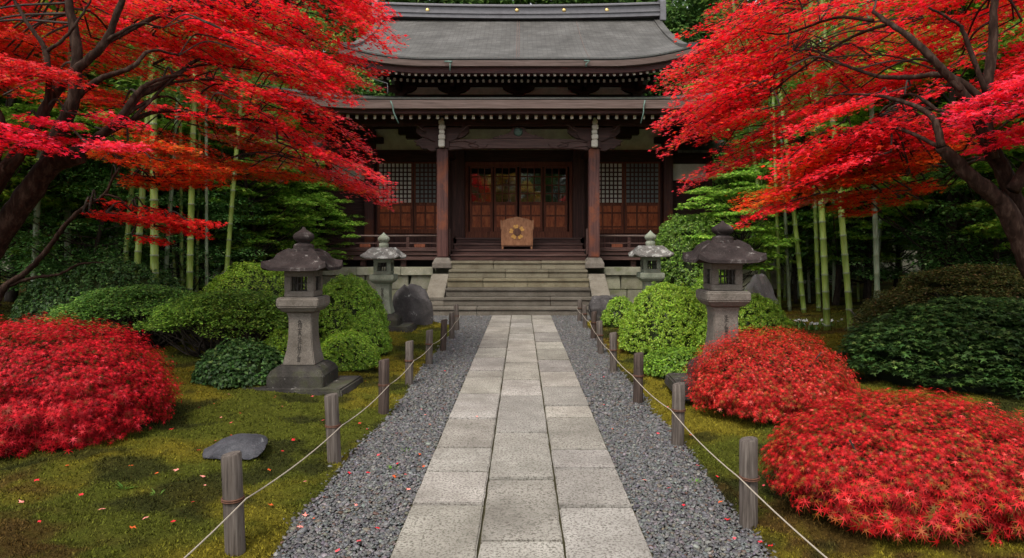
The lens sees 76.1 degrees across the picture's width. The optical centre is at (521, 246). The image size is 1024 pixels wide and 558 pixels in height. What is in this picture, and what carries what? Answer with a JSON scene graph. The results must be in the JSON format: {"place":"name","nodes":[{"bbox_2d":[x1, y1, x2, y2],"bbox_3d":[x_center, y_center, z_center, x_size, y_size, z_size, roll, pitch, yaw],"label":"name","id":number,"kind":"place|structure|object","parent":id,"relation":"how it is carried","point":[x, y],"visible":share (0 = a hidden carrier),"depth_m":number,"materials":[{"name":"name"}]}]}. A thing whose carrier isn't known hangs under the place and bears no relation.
{"place":"outdoors","nodes":[
{"label":"outdoors","id":0,"kind":"place"},
{"bbox_2d":[0,271,1023,557],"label":"ground","id":1,"kind":"structure","parent":0,"point":[302,473],"depth_m":5.00,"materials":[{"name":"plant"}]},
{"bbox_2d":[1,1,102,308],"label":"bamboo","id":2,"kind":"object","parent":1,"relation":"on","point":[37,212],"visible":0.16,"depth_m":12.79,"materials":[{"name":"green plant"}]},
{"bbox_2d":[6,145,127,268],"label":"green maple","id":3,"kind":"object","parent":1,"relation":"on","point":[86,220],"visible":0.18,"depth_m":14.34,"materials":[{"name":"green plant"}]},
{"bbox_2d":[0,91,148,289],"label":"understory tree","id":4,"kind":"object","parent":1,"relation":"on","point":[6,272],"visible":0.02,"depth_m":15.19,"materials":[{"name":"green plant"}]},
{"bbox_2d":[25,1,124,264],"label":"bamboo","id":5,"kind":"object","parent":1,"relation":"on","point":[68,214],"visible":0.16,"depth_m":13.98,"materials":[{"name":"green plant"}]},
{"bbox_2d":[0,9,170,301],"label":"green maple","id":6,"kind":"object","parent":1,"relation":"on","point":[10,296],"visible":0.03,"depth_m":15.96,"materials":[{"name":"green plant"}]},
{"bbox_2d":[0,0,179,248],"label":"tree","id":7,"kind":"object","parent":1,"relation":"on","point":[9,108],"visible":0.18,"depth_m":12.71,"materials":[{"name":"green plant"}]},
{"bbox_2d":[0,139,182,290],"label":"understory tree","id":8,"kind":"object","parent":1,"relation":"on","point":[105,174],"visible":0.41,"depth_m":13.14,"materials":[{"name":"green plant"}]},
{"bbox_2d":[0,311,183,458],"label":"red shrub","id":9,"kind":"object","parent":1,"relation":"on","point":[62,387],"visible":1,"depth_m":5.51,"materials":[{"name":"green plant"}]},
{"bbox_2d":[7,254,193,335],"bbox_3d":[-7.829,0.952,12.390,3.462,1.622,2.491,0,0,0],"label":"clipped shrub","id":10,"kind":"object","parent":1,"relation":"on","point":[58,290],"visible":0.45,"depth_m":11.82,"materials":[{"name":"green plant"}]},
{"bbox_2d":[37,283,225,348],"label":"spreading shrub","id":11,"kind":"object","parent":1,"relation":"on","point":[96,301],"visible":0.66,"depth_m":10.40,"materials":[{"name":"green plant"}]},
{"bbox_2d":[27,0,240,261],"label":"green maple","id":12,"kind":"object","parent":1,"relation":"on","point":[131,87],"visible":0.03,"depth_m":16.44,"materials":[{"name":"green plant"}]},
{"bbox_2d":[89,1,184,281],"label":"bamboo","id":13,"kind":"object","parent":1,"relation":"on","point":[154,256],"visible":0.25,"depth_m":12.36,"materials":[{"name":"green plant"}]},
{"bbox_2d":[80,3,210,273],"bbox_3d":[-7.173,-2.667,12.850,2.442,8.660,2.368,0,0,0],"label":"bamboo","id":14,"kind":"object","parent":1,"relation":"on","point":[138,248],"visible":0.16,"depth_m":12.78,"materials":[{"name":"green plant"}]},
{"bbox_2d":[90,8,201,268],"bbox_3d":[-7.475,-2.691,13.267,2.350,8.636,2.499,0,0,0],"label":"bamboo","id":15,"kind":"object","parent":1,"relation":"on","point":[127,230],"visible":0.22,"depth_m":13.20,"materials":[{"name":"green plant"}]},
{"bbox_2d":[98,154,214,275],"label":"green maple","id":16,"kind":"object","parent":1,"relation":"on","point":[147,249],"visible":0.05,"depth_m":16.10,"materials":[{"name":"green plant"}]},
{"bbox_2d":[81,156,269,290],"bbox_3d":[-7.983,-0.277,15.393,3.941,3.845,3.476,0,0,-41],"label":"understory tree","id":17,"kind":"object","parent":1,"relation":"on","point":[217,256],"visible":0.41,"depth_m":15.14,"materials":[{"name":"green plant"}]},
{"bbox_2d":[121,7,230,284],"bbox_3d":[-7.469,-2.804,14.531,2.170,8.802,2.647,0,0,41],"label":"bamboo","id":18,"kind":"object","parent":1,"relation":"on","point":[166,259],"visible":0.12,"depth_m":14.50,"materials":[{"name":"green plant"}]},
{"bbox_2d":[77,114,277,284],"bbox_3d":[-9.289,-1.021,18.005,4.495,5.430,4.537,0,0,22],"label":"understory tree","id":19,"kind":"object","parent":1,"relation":"on","point":[164,235],"visible":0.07,"depth_m":17.55,"materials":[{"name":"green plant"}]},
{"bbox_2d":[144,0,219,287],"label":"bamboo","id":20,"kind":"object","parent":1,"relation":"on","point":[181,243],"visible":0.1,"depth_m":14.80,"materials":[{"name":"green plant"}]},
{"bbox_2d":[126,2,257,291],"bbox_3d":[-6.435,-2.694,13.057,2.287,8.784,2.414,0,0,16],"label":"bamboo","id":21,"kind":"object","parent":1,"relation":"on","point":[190,244],"visible":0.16,"depth_m":12.98,"materials":[{"name":"green plant"}]},
{"bbox_2d":[92,67,307,292],"bbox_3d":[-8.575,-1.706,17.587,5.353,6.722,5.506,0,0,-5],"label":"green maple","id":22,"kind":"object","parent":1,"relation":"on","point":[185,129],"visible":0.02,"depth_m":16.68,"materials":[{"name":"green plant"}]},
{"bbox_2d":[0,0,408,305],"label":"red maple","id":23,"kind":"object","parent":1,"relation":"on","point":[31,188],"visible":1,"depth_m":8.05,"materials":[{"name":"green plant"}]},
{"bbox_2d":[162,1,249,290],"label":"bamboo","id":24,"kind":"object","parent":1,"relation":"on","point":[206,219],"visible":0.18,"depth_m":14.49,"materials":[{"name":"green plant"}]},
{"bbox_2d":[88,14,328,290],"bbox_3d":[-9.875,-3.305,19.969,7.606,10.074,7.824,0,0,19],"label":"green maple","id":25,"kind":"object","parent":1,"relation":"on","point":[297,126],"visible":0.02,"depth_m":20.39,"materials":[{"name":"green plant"}]},
{"bbox_2d":[167,24,256,292],"bbox_3d":[-7.526,-2.781,15.604,2.198,8.763,2.247,0,0,0],"label":"bamboo","id":26,"kind":"object","parent":1,"relation":"on","point":[197,241],"visible":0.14,"depth_m":15.50,"materials":[{"name":"green plant"}]},
{"bbox_2d":[174,183,274,275],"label":"green maple","id":27,"kind":"object","parent":1,"relation":"on","point":[218,235],"visible":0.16,"depth_m":16.56,"materials":[{"name":"green plant"}]},
{"bbox_2d":[132,287,319,357],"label":"spreading shrub","id":28,"kind":"object","parent":1,"relation":"on","point":[264,308],"visible":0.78,"depth_m":9.74,"materials":[{"name":"green plant"}]},
{"bbox_2d":[221,450,245,556],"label":"rope post","id":29,"kind":"object","parent":1,"relation":"on","point":[233,497],"visible":0.99,"depth_m":3.76,"materials":[{"name":"wood"}]},
{"bbox_2d":[202,433,267,459],"bbox_3d":[-2.381,1.648,5.457,0.497,0.143,0.500,0,0,-24],"label":"garden rock","id":30,"kind":"object","parent":1,"relation":"on","point":[250,446],"visible":0.88,"depth_m":5.34,"materials":[{"name":"stone"}]},
{"bbox_2d":[190,336,284,389],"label":"clipped shrub","id":31,"kind":"object","parent":1,"relation":"on","point":[235,363],"visible":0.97,"depth_m":7.85,"materials":[{"name":"green plant"}]},
{"bbox_2d":[188,261,304,336],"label":"clipped shrub","id":32,"kind":"object","parent":1,"relation":"on","point":[253,279],"visible":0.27,"depth_m":12.42,"materials":[{"name":"green plant"}]},
{"bbox_2d":[197,2,300,282],"bbox_3d":[-5.717,-2.602,13.915,2.456,8.608,2.372,0,0,0],"label":"bamboo","id":33,"kind":"object","parent":1,"relation":"on","point":[229,229],"visible":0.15,"depth_m":13.80,"materials":[{"name":"green plant"}]},
{"bbox_2d":[163,113,339,268],"bbox_3d":[-6.941,-0.838,16.601,4.216,5.063,4.355,0,0,38],"label":"green maple","id":34,"kind":"object","parent":1,"relation":"on","point":[247,192],"visible":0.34,"depth_m":16.48,"materials":[{"name":"green plant"}]},
{"bbox_2d":[221,183,328,274],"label":"green maple","id":35,"kind":"object","parent":1,"relation":"on","point":[284,191],"visible":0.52,"depth_m":17.20,"materials":[{"name":"green plant"}]},
{"bbox_2d":[262,327,288,358],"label":"clipped shrub","id":36,"kind":"object","parent":1,"relation":"on","point":[278,339],"visible":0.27,"depth_m":9.35,"materials":[{"name":"green plant"}]},
{"bbox_2d":[243,227,363,396],"bbox_3d":[-2.650,0.787,8.018,1.253,2.045,0.951,0,0,0],"label":"stone lantern","id":37,"kind":"object","parent":1,"relation":"on","point":[305,367],"visible":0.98,"depth_m":7.82,"materials":[{"name":"stone"}]},
{"bbox_2d":[235,7,375,227],"bbox_3d":[-8.968,-4.049,26.884,6.975,11.500,7.241,0,0,6],"label":"broadleaf tree","id":38,"kind":"object","parent":1,"relation":"on","point":[309,15],"visible":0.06,"depth_m":26.77,"materials":[{"name":"green plant"}]},
{"bbox_2d":[274,179,367,264],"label":"green maple","id":39,"kind":"object","parent":1,"relation":"on","point":[334,212],"visible":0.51,"depth_m":18.73,"materials":[{"name":"green plant"}]},
{"bbox_2d":[258,0,403,138],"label":"tall evergreen","id":40,"kind":"object","parent":1,"relation":"on","point":[332,24],"visible":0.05,"depth_m":35.02,"materials":[{"name":"green plant"}]},
{"bbox_2d":[324,393,341,463],"bbox_3d":[-1.539,1.531,5.360,0.141,0.657,0.131,0,0,0],"label":"rope post","id":41,"kind":"object","parent":1,"relation":"on","point":[332,422],"visible":0.92,"depth_m":5.31,"materials":[{"name":"wood"}]},
{"bbox_2d":[320,329,380,371],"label":"clipped shrub","id":42,"kind":"object","parent":1,"relation":"on","point":[352,350],"visible":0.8,"depth_m":9.00,"materials":[{"name":"green plant"}]},
{"bbox_2d":[319,272,390,344],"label":"clipped shrub","id":43,"kind":"object","parent":1,"relation":"on","point":[351,295],"visible":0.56,"depth_m":10.52,"materials":[{"name":"green plant"}]},
{"bbox_2d":[344,309,392,355],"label":"clipped shrub","id":44,"kind":"object","parent":1,"relation":"on","point":[374,328],"visible":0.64,"depth_m":10.31,"materials":[{"name":"green plant"}]},
{"bbox_2d":[378,358,389,414],"bbox_3d":[-1.456,1.526,6.939,0.130,0.669,0.133,0,0,0],"label":"rope post","id":45,"kind":"object","parent":1,"relation":"on","point":[383,397],"visible":0.94,"depth_m":6.89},
{"bbox_2d":[184,316,459,557],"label":"barrier rope","id":46,"kind":"object","parent":45,"relation":"attached to","point":[204,539],"visible":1,"depth_m":4.30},
{"bbox_2d":[360,232,416,332],"bbox_3d":[-2.850,0.745,13.618,1.253,2.070,0.951,0,0,0],"label":"stone lantern","id":47,"kind":"object","parent":1,"relation":"on","point":[386,277],"visible":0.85,"depth_m":13.42,"materials":[{"name":"stone"}]},
{"bbox_2d":[324,0,490,95],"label":"tall evergreen","id":48,"kind":"object","parent":1,"relation":"on","point":[425,1],"visible":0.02,"depth_m":33.86,"materials":[{"name":"green plant"}]},
{"bbox_2d":[393,284,432,325],"bbox_3d":[-2.458,1.340,14.665,0.981,1.004,0.638,0,0,0],"label":"garden rock","id":49,"kind":"object","parent":1,"relation":"on","point":[412,302],"visible":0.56,"depth_m":14.46,"materials":[{"name":"stone"}]},
{"bbox_2d":[427,261,609,315],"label":"stone steps","id":50,"kind":"structure","parent":1,"relation":"on","point":[488,288],"depth_m":17.51,"materials":[{"name":"stone"}]},
{"bbox_2d":[271,416,777,557],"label":"gravel","id":51,"kind":"structure","parent":1,"relation":"on","point":[656,456],"depth_m":4.61,"materials":[{"name":"gravel"}]},
{"bbox_2d":[387,315,661,417],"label":"gravel","id":52,"kind":"structure","parent":1,"relation":"on","point":[575,334],"depth_m":8.94,"materials":[{"name":"gravel"}]},
{"bbox_2d":[250,266,802,306],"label":"stone platform","id":53,"kind":"structure","parent":1,"relation":"on","point":[624,281],"depth_m":18.67,"materials":[{"name":"stone"}]},
{"bbox_2d":[266,0,766,267],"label":"temple hall","id":54,"kind":"structure","parent":53,"relation":"on","point":[483,121],"depth_m":21.74,"materials":[{"name":"wood"}]},
{"bbox_2d":[377,162,412,232],"bbox_3d":[-4.215,-1.625,21.865,1.190,2.390,0.050,0,0,0],"label":"lattice window","id":55,"kind":"structure","parent":54,"relation":"in","point":[400,220],"depth_m":21.86,"materials":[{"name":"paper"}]},
{"bbox_2d":[414,162,436,232],"bbox_3d":[-3.050,-1.625,21.865,1.080,2.390,0.050,0,0,0],"label":"lattice window","id":56,"kind":"structure","parent":54,"relation":"in","point":[425,173],"depth_m":21.86,"materials":[{"name":"wood"}]},
{"bbox_2d":[470,166,492,230],"bbox_3d":[-1.343,-1.580,21.885,0.770,2.170,0.050,0,0,0],"label":"sliding door","id":57,"kind":"structure","parent":54,"relation":"in","point":[481,177],"depth_m":21.88,"materials":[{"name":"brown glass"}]},
{"bbox_2d":[494,166,516,230],"bbox_3d":[-0.530,-1.580,21.825,0.782,2.170,0.050,0,0,0],"label":"sliding door","id":58,"kind":"structure","parent":54,"relation":"in","point":[505,177],"depth_m":21.82,"materials":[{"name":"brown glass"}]},
{"bbox_2d":[500,217,533,248],"bbox_3d":[-0.130,-0.395,19.587,0.984,0.970,0.525,0,0,0],"label":"offering box","id":59,"kind":"object","parent":54,"relation":"on","point":[516,231],"visible":0.99,"depth_m":19.36,"materials":[{"name":"wood"}]},
{"bbox_2d":[469,167,568,231],"bbox_3d":[-0.090,-1.580,21.995,3.500,2.180,0.010,0,0,0],"label":"door back","id":60,"kind":"structure","parent":54,"relation":"in","point":[469,167],"depth_m":21.99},
{"bbox_2d":[519,166,542,230],"bbox_3d":[0.313,-1.580,21.825,0.782,2.170,0.050,0,0,0],"label":"sliding door","id":61,"kind":"structure","parent":54,"relation":"in","point":[530,177],"depth_m":21.82,"materials":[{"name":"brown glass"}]},
{"bbox_2d":[544,166,566,230],"bbox_3d":[1.138,-1.580,21.885,0.794,2.170,0.050,0,0,0],"label":"sliding door","id":62,"kind":"structure","parent":54,"relation":"in","point":[555,177],"depth_m":21.88,"materials":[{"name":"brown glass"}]},
{"bbox_2d":[600,162,623,232],"bbox_3d":[2.870,-1.625,21.865,1.080,2.390,0.050,0,0,0],"label":"lattice window","id":63,"kind":"structure","parent":54,"relation":"in","point":[611,173],"depth_m":21.86,"materials":[{"name":"wood"}]},
{"bbox_2d":[624,162,659,232],"bbox_3d":[4.035,-1.625,21.865,1.190,2.390,0.050,0,0,0],"label":"lattice window","id":64,"kind":"structure","parent":54,"relation":"in","point":[641,179],"depth_m":21.86,"materials":[{"name":"wood"}]},
{"bbox_2d":[519,0,663,95],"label":"tall evergreen","id":65,"kind":"object","parent":1,"relation":"on","point":[580,2],"visible":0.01,"depth_m":35.20,"materials":[{"name":"green plant"}]},
{"bbox_2d":[588,295,614,320],"bbox_3d":[1.894,1.471,15.316,0.694,0.657,0.630,0,0,35],"label":"garden rock","id":66,"kind":"object","parent":1,"relation":"on","point":[598,304],"visible":0.51,"depth_m":15.12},
{"bbox_2d":[609,332,617,371],"bbox_3d":[1.300,1.538,9.265,0.122,0.644,0.132,0,0,0],"label":"rope post","id":67,"kind":"object","parent":1,"relation":"on","point":[613,349],"visible":0.96,"depth_m":9.23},
{"bbox_2d":[577,309,826,557],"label":"barrier rope","id":68,"kind":"object","parent":67,"relation":"attached to","point":[805,539],"visible":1,"depth_m":4.22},
{"bbox_2d":[600,296,633,327],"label":"clipped shrub","id":69,"kind":"object","parent":1,"relation":"on","point":[611,316],"visible":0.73,"depth_m":14.09,"materials":[{"name":"green plant"}]},
{"bbox_2d":[633,352,643,403],"bbox_3d":[1.325,1.531,7.420,0.130,0.658,0.130,0,0,0],"label":"rope post","id":70,"kind":"object","parent":1,"relation":"on","point":[638,374],"visible":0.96,"depth_m":7.37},
{"bbox_2d":[624,230,673,326],"bbox_3d":[2.690,0.705,13.618,1.253,2.070,0.951,0,0,0],"label":"stone lantern","id":71,"kind":"object","parent":1,"relation":"on","point":[650,251],"visible":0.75,"depth_m":13.42,"materials":[{"name":"stone"}]},
{"bbox_2d":[617,281,706,356],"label":"clipped shrub","id":72,"kind":"object","parent":1,"relation":"on","point":[669,314],"visible":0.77,"depth_m":10.48,"materials":[{"name":"green plant"}]},
{"bbox_2d":[613,0,720,154],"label":"tall evergreen","id":73,"kind":"object","parent":1,"relation":"on","point":[666,78],"visible":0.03,"depth_m":35.89,"materials":[{"name":"green plant"}]},
{"bbox_2d":[643,345,701,378],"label":"clipped shrub","id":74,"kind":"object","parent":1,"relation":"on","point":[661,363],"visible":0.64,"depth_m":8.75,"materials":[{"name":"green plant"}]},
{"bbox_2d":[671,382,685,445],"bbox_3d":[1.409,1.543,5.871,0.130,0.634,0.132,0,0,0],"label":"rope post","id":75,"kind":"object","parent":1,"relation":"on","point":[678,408],"visible":0.89,"depth_m":5.83,"materials":[{"name":"wood"}]},
{"bbox_2d":[651,213,725,294],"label":"clipped shrub","id":76,"kind":"object","parent":1,"relation":"on","point":[676,269],"visible":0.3,"depth_m":15.02,"materials":[{"name":"green plant"}]},
{"bbox_2d":[664,221,766,400],"bbox_3d":[2.360,0.706,7.668,1.253,2.008,0.951,0,0,0],"label":"stone lantern","id":77,"kind":"object","parent":1,"relation":"on","point":[724,302],"visible":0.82,"depth_m":7.49,"materials":[{"name":"stone"}]},
{"bbox_2d":[679,36,778,225],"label":"broadleaf tree","id":78,"kind":"object","parent":1,"relation":"on","point":[717,159],"visible":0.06,"depth_m":27.74,"materials":[{"name":"green plant"}]},
{"bbox_2d":[649,0,827,218],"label":"tall evergreen","id":79,"kind":"object","parent":1,"relation":"on","point":[687,26],"visible":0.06,"depth_m":34.98,"materials":[{"name":"green plant"}]},
{"bbox_2d":[674,163,804,286],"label":"green maple","id":80,"kind":"object","parent":1,"relation":"on","point":[741,187],"visible":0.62,"depth_m":15.19,"materials":[{"name":"green plant"}]},
{"bbox_2d":[695,0,787,284],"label":"bamboo","id":81,"kind":"object","parent":1,"relation":"on","point":[768,274],"visible":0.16,"depth_m":16.50,"materials":[{"name":"green plant"}]},
{"bbox_2d":[694,293,802,349],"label":"clipped shrub","id":82,"kind":"object","parent":1,"relation":"on","point":[758,311],"visible":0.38,"depth_m":9.35,"materials":[{"name":"green plant"}]},
{"bbox_2d":[705,169,792,264],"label":"green maple","id":83,"kind":"object","parent":1,"relation":"on","point":[730,203],"visible":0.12,"depth_m":18.90,"materials":[{"name":"green plant"}]},
{"bbox_2d":[739,436,759,531],"bbox_3d":[1.445,1.540,4.158,0.130,0.640,0.146,0,0,0],"label":"rope post","id":84,"kind":"object","parent":1,"relation":"on","point":[749,476],"visible":0.89,"depth_m":4.12,"materials":[{"name":"wood"}]},
{"bbox_2d":[744,273,778,314],"bbox_3d":[4.241,1.113,11.892,0.770,1.238,0.986,0,0,31],"label":"garden rock","id":85,"kind":"object","parent":1,"relation":"on","point":[760,284],"visible":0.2,"depth_m":11.77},
{"bbox_2d":[732,0,807,306],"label":"bamboo","id":86,"kind":"object","parent":1,"relation":"on","point":[778,275],"visible":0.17,"depth_m":15.49,"materials":[{"name":"green plant"}]},
{"bbox_2d":[682,321,860,422],"bbox_3d":[2.641,1.310,6.944,1.850,0.992,1.612,0,0,0],"label":"red shrub","id":87,"kind":"object","parent":1,"relation":"on","point":[767,377],"visible":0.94,"depth_m":6.49,"materials":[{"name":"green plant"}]},
{"bbox_2d":[732,0,816,310],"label":"bamboo","id":88,"kind":"object","parent":1,"relation":"on","point":[787,265],"visible":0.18,"depth_m":15.79,"materials":[{"name":"green plant"}]},
{"bbox_2d":[730,0,822,312],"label":"bamboo","id":89,"kind":"object","parent":1,"relation":"on","point":[799,266],"visible":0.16,"depth_m":15.28,"materials":[{"name":"green plant"}]},
{"bbox_2d":[744,164,851,303],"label":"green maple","id":90,"kind":"object","parent":1,"relation":"on","point":[794,272],"visible":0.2,"depth_m":17.12,"materials":[{"name":"green plant"}]},
{"bbox_2d":[763,0,846,310],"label":"bamboo","id":91,"kind":"object","parent":1,"relation":"on","point":[817,263],"visible":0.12,"depth_m":15.47,"materials":[{"name":"green plant"}]},
{"bbox_2d":[760,0,868,330],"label":"bamboo","id":92,"kind":"object","parent":1,"relation":"on","point":[824,275],"visible":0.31,"depth_m":12.57,"materials":[{"name":"green plant"}]},
{"bbox_2d":[773,0,878,332],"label":"bamboo","id":93,"kind":"object","parent":1,"relation":"on","point":[846,270],"visible":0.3,"depth_m":12.17,"materials":[{"name":"green plant"}]},
{"bbox_2d":[732,56,929,304],"bbox_3d":[7.880,-1.675,16.543,5.003,6.740,4.842,0,0,11],"label":"green maple","id":94,"kind":"object","parent":1,"relation":"on","point":[810,226],"visible":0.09,"depth_m":16.40,"materials":[{"name":"green plant"}]},
{"bbox_2d":[646,0,1023,278],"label":"red maple","id":95,"kind":"object","parent":1,"relation":"on","point":[836,159],"visible":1,"depth_m":8.09,"materials":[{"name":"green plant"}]},
{"bbox_2d":[782,193,895,296],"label":"understory tree","id":96,"kind":"object","parent":1,"relation":"on","point":[843,290],"visible":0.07,"depth_m":18.15,"materials":[{"name":"green plant"}]},
{"bbox_2d":[775,134,957,301],"bbox_3d":[8.786,-0.881,17.047,4.804,5.109,4.237,0,0,42],"label":"understory tree","id":97,"kind":"object","parent":1,"relation":"on","point":[889,271],"visible":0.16,"depth_m":16.17,"materials":[{"name":"green plant"}]},
{"bbox_2d":[806,183,929,299],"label":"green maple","id":98,"kind":"object","parent":1,"relation":"on","point":[883,224],"visible":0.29,"depth_m":15.93,"materials":[{"name":"green plant"}]},
{"bbox_2d":[817,0,918,298],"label":"bamboo","id":99,"kind":"object","parent":1,"relation":"on","point":[876,255],"visible":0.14,"depth_m":12.59,"materials":[{"name":"green plant"}]},
{"bbox_2d":[828,161,936,289],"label":"green maple","id":100,"kind":"object","parent":1,"relation":"on","point":[898,251],"visible":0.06,"depth_m":16.81,"materials":[{"name":"green plant"}]},
{"bbox_2d":[758,385,1023,547],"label":"red shrub","id":101,"kind":"object","parent":1,"relation":"on","point":[897,468],"visible":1,"depth_m":3.96,"materials":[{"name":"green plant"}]},
{"bbox_2d":[779,0,1023,267],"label":"green maple","id":102,"kind":"object","parent":1,"relation":"on","point":[921,203],"visible":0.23,"depth_m":12.75,"materials":[{"name":"green plant"}]},
{"bbox_2d":[797,0,1023,270],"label":"green maple","id":103,"kind":"object","parent":1,"relation":"on","point":[939,98],"visible":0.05,"depth_m":14.28,"materials":[{"name":"green plant"}]},
{"bbox_2d":[833,295,1023,399],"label":"mound shrub","id":104,"kind":"object","parent":1,"relation":"on","point":[970,343],"visible":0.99,"depth_m":7.67,"materials":[{"name":"green plant"}]},
{"bbox_2d":[845,263,1023,332],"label":"mound shrub","id":105,"kind":"object","parent":1,"relation":"on","point":[986,281],"visible":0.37,"depth_m":10.30,"materials":[{"name":"green plant"}]},
{"bbox_2d":[899,154,1016,275],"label":"understory tree","id":106,"kind":"object","parent":1,"relation":"on","point":[944,201],"visible":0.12,"depth_m":14.07,"materials":[{"name":"green plant"}]},
{"bbox_2d":[894,117,1023,276],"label":"understory tree","id":107,"kind":"object","parent":1,"relation":"on","point":[995,252],"visible":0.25,"depth_m":12.38,"materials":[{"name":"green plant"}]},
{"bbox_2d":[932,54,1023,250],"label":"green maple","id":108,"kind":"object","parent":1,"relation":"on","point":[1014,162],"visible":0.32,"depth_m":11.40,"materials":[{"name":"green plant"}]},
{"bbox_2d":[389,315,652,557],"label":"path","id":109,"kind":"structure","parent":0,"point":[521,465],"depth_m":5.07,"materials":[{"name":"stone"}]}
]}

